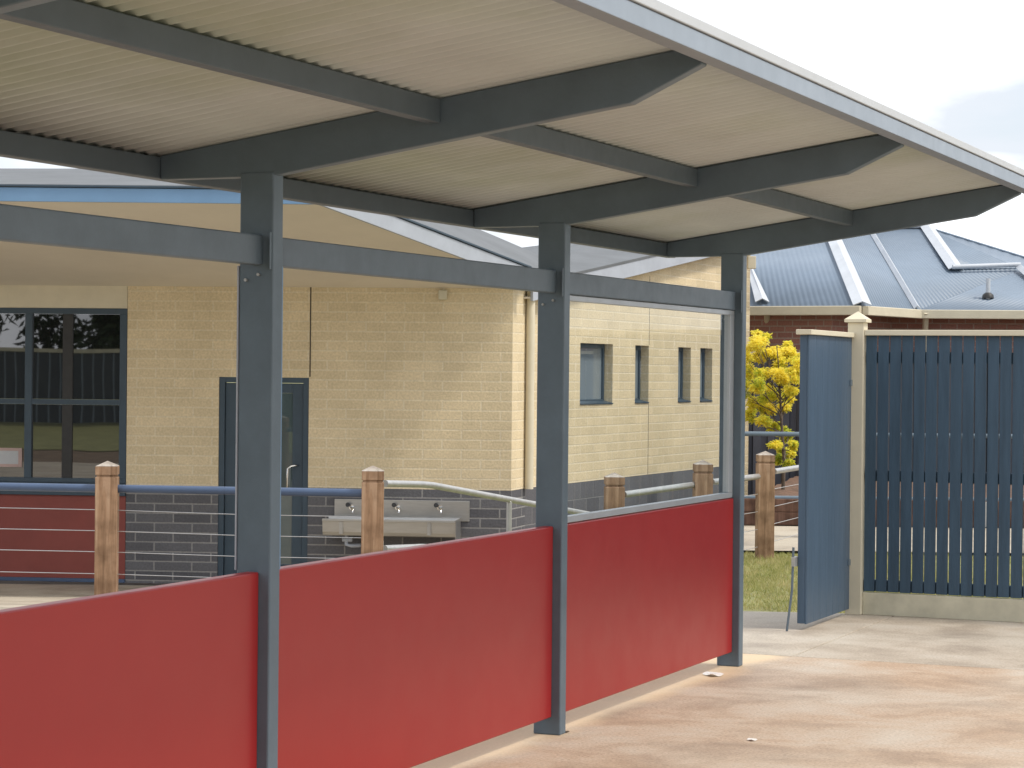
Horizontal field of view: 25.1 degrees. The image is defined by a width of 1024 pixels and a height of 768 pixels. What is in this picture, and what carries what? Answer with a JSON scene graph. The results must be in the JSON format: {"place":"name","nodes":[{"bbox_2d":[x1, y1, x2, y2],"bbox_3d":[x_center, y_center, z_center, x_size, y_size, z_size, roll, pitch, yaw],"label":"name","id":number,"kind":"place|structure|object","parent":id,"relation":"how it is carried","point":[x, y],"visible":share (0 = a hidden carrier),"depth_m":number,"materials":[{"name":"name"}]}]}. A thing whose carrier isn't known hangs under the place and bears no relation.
{"place":"outdoors","nodes":[
{"label":"outdoors","id":0,"kind":"place"},
{"bbox_2d":[0,584,156,609],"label":"courtyard paving","id":1,"kind":"structure","parent":0,"point":[15,595],"depth_m":23.02,"materials":[{"name":"beige concrete"}]},
{"bbox_2d":[0,461,383,594],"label":"railing","id":2,"kind":"object","parent":1,"relation":"on","point":[106,488],"visible":0.88,"depth_m":15.63,"materials":[{"name":"brown wood"}]},
{"bbox_2d":[383,480,588,550],"bbox_3d":[0.026,1.159,18.227,0.095,1.086,5.830,1,0,18],"label":"ramp handrail","id":3,"kind":"object","parent":1,"relation":"on","point":[509,500],"visible":0.29,"depth_m":16.97,"materials":[{"name":"silver metal"}]},
{"bbox_2d":[0,525,1023,584],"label":"ground","id":4,"kind":"structure","parent":0,"point":[92,583],"depth_m":24.30,"materials":[{"name":"concrete"}]},
{"bbox_2d":[0,168,755,583],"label":"school building","id":5,"kind":"structure","parent":4,"relation":"on","point":[406,380],"depth_m":23.82,"materials":[{"name":"beige brick"}]},
{"bbox_2d":[0,308,127,482],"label":"window","id":6,"kind":"structure","parent":5,"relation":"in","point":[50,358],"depth_m":23.97,"materials":[{"name":"black glass"}]},
{"bbox_2d":[0,448,21,466],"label":"notice","id":7,"kind":"object","parent":6,"relation":"attached to","point":[10,457],"visible":1,"depth_m":24.03,"materials":[{"name":"white paper"}]},
{"bbox_2d":[218,377,308,575],"bbox_3d":[-2.571,1.006,23.769,0.941,2.149,0.166,1,0,5],"label":"door","id":8,"kind":"structure","parent":5,"relation":"in","point":[295,396],"depth_m":23.78,"materials":[{"name":"blue glass"}]},
{"bbox_2d":[322,499,469,547],"bbox_3d":[-1.178,1.431,23.392,1.450,0.480,0.446,1,0,5],"label":"wash trough","id":9,"kind":"object","parent":5,"relation":"attached to","point":[425,518],"visible":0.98,"depth_m":23.51,"materials":[{"name":"silver metal"}]},
{"bbox_2d":[580,343,612,404],"bbox_3d":[0.891,-0.114,25.962,0.162,0.686,1.033,1,0,23],"label":"window","id":10,"kind":"structure","parent":5,"relation":"in","point":[592,356],"depth_m":26.12,"materials":[{"name":"grey glass"}]},
{"bbox_2d":[635,346,648,402],"bbox_3d":[1.480,-0.115,27.359,0.162,0.686,0.477,1,0,23],"label":"window","id":11,"kind":"structure","parent":5,"relation":"in","point":[637,348],"depth_m":27.54,"materials":[{"name":"grey glass"}]},
{"bbox_2d":[678,347,690,401],"bbox_3d":[2.094,-0.116,28.814,0.162,0.686,0.490,1,0,23],"label":"window","id":12,"kind":"structure","parent":5,"relation":"in","point":[680,350],"depth_m":29.01,"materials":[{"name":"grey glass"}]},
{"bbox_2d":[700,348,712,401],"bbox_3d":[2.434,-0.117,29.621,0.162,0.686,0.497,1,0,23],"label":"window","id":13,"kind":"structure","parent":5,"relation":"in","point":[702,350],"depth_m":29.81,"materials":[{"name":"grey glass"}]},
{"bbox_2d":[748,352,1012,494],"bbox_3d":[10.977,0.891,31.369,16.210,2.511,0.170,1,0,0],"label":"boundary fence","id":14,"kind":"object","parent":4,"relation":"on","point":[757,445],"visible":0.03,"depth_m":31.42,"materials":[{"name":"metal"}]},
{"bbox_2d":[749,224,1023,352],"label":"brick house","id":15,"kind":"structure","parent":4,"relation":"on","point":[927,277],"depth_m":34.03,"materials":[{"name":"brown brick"}]},
{"bbox_2d":[0,0,1023,314],"label":"sky","id":16,"kind":"structure","parent":0,"point":[955,68],"materials":[{"name":"white"}]},
{"bbox_2d":[411,654,1023,767],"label":"walkway slab","id":17,"kind":"structure","parent":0,"point":[795,712],"depth_m":10.57,"materials":[{"name":"concrete"}]},
{"bbox_2d":[0,0,1023,767],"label":"walkway shelter","id":18,"kind":"object","parent":17,"relation":"on","point":[634,126],"visible":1,"depth_m":8.02,"materials":[{"name":"grey paint"}]},
{"bbox_2d":[702,671,722,675],"bbox_3d":[1.066,1.537,12.194,0.071,0.015,0.100,0,0,-29],"label":"paper scrap","id":19,"kind":"object","parent":17,"relation":"on","point":[712,673],"visible":1,"depth_m":12.19,"materials":[{"name":"white paper"}]},
{"bbox_2d":[743,611,893,656],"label":"walkway slab","id":20,"kind":"structure","parent":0,"point":[765,633],"depth_m":14.39,"materials":[{"name":"concrete"}]},
{"bbox_2d":[743,550,1023,612],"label":"lawn","id":21,"kind":"structure","parent":0,"point":[753,598],"depth_m":17.19,"materials":[{"name":"green plant"}]},
{"bbox_2d":[604,451,798,559],"bbox_3d":[2.077,1.081,20.151,0.451,0.989,5.546,1,0,26],"label":"railing","id":22,"kind":"object","parent":21,"relation":"on","point":[616,494],"visible":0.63,"depth_m":20.23,"materials":[{"name":"brown wood"}]},
{"bbox_2d":[744,526,1023,552],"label":"courtyard path","id":23,"kind":"structure","parent":0,"point":[785,544],"depth_m":22.46,"materials":[{"name":"beige concrete"}]},
{"bbox_2d":[744,498,1023,527],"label":"retaining wall","id":24,"kind":"structure","parent":23,"relation":"on","point":[788,511],"depth_m":24.46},
{"bbox_2d":[775,476,1023,497],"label":"garden bed","id":25,"kind":"object","parent":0,"point":[789,490],"visible":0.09,"depth_m":27.20,"materials":[{"name":"brown soil"}]},
{"bbox_2d":[745,329,799,489],"bbox_3d":[3.017,0.348,27.031,1.040,2.002,1.087,1,0,0],"label":"young tree","id":26,"kind":"object","parent":25,"relation":"on","point":[779,372],"visible":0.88,"depth_m":27.00,"materials":[{"name":"yellow plant"}]},
{"bbox_2d":[744,431,1023,500],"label":"pipe fence","id":27,"kind":"object","parent":25,"relation":"on","point":[760,433],"depth_m":24.63,"materials":[{"name":"metal"}]},
{"bbox_2d":[794,616,1023,669],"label":"walkway slab","id":28,"kind":"structure","parent":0,"point":[955,642],"depth_m":13.72,"materials":[{"name":"concrete"}]},
{"bbox_2d":[844,312,1023,622],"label":"slat fence","id":29,"kind":"object","parent":28,"relation":"on","point":[896,432],"visible":1,"depth_m":15.20,"materials":[{"name":"blue paint"}]},
{"bbox_2d":[786,329,854,630],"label":"gate","id":30,"kind":"structure","parent":29,"relation":"attached to","point":[822,560],"depth_m":14.76,"materials":[{"name":"blue metal"}]}
]}

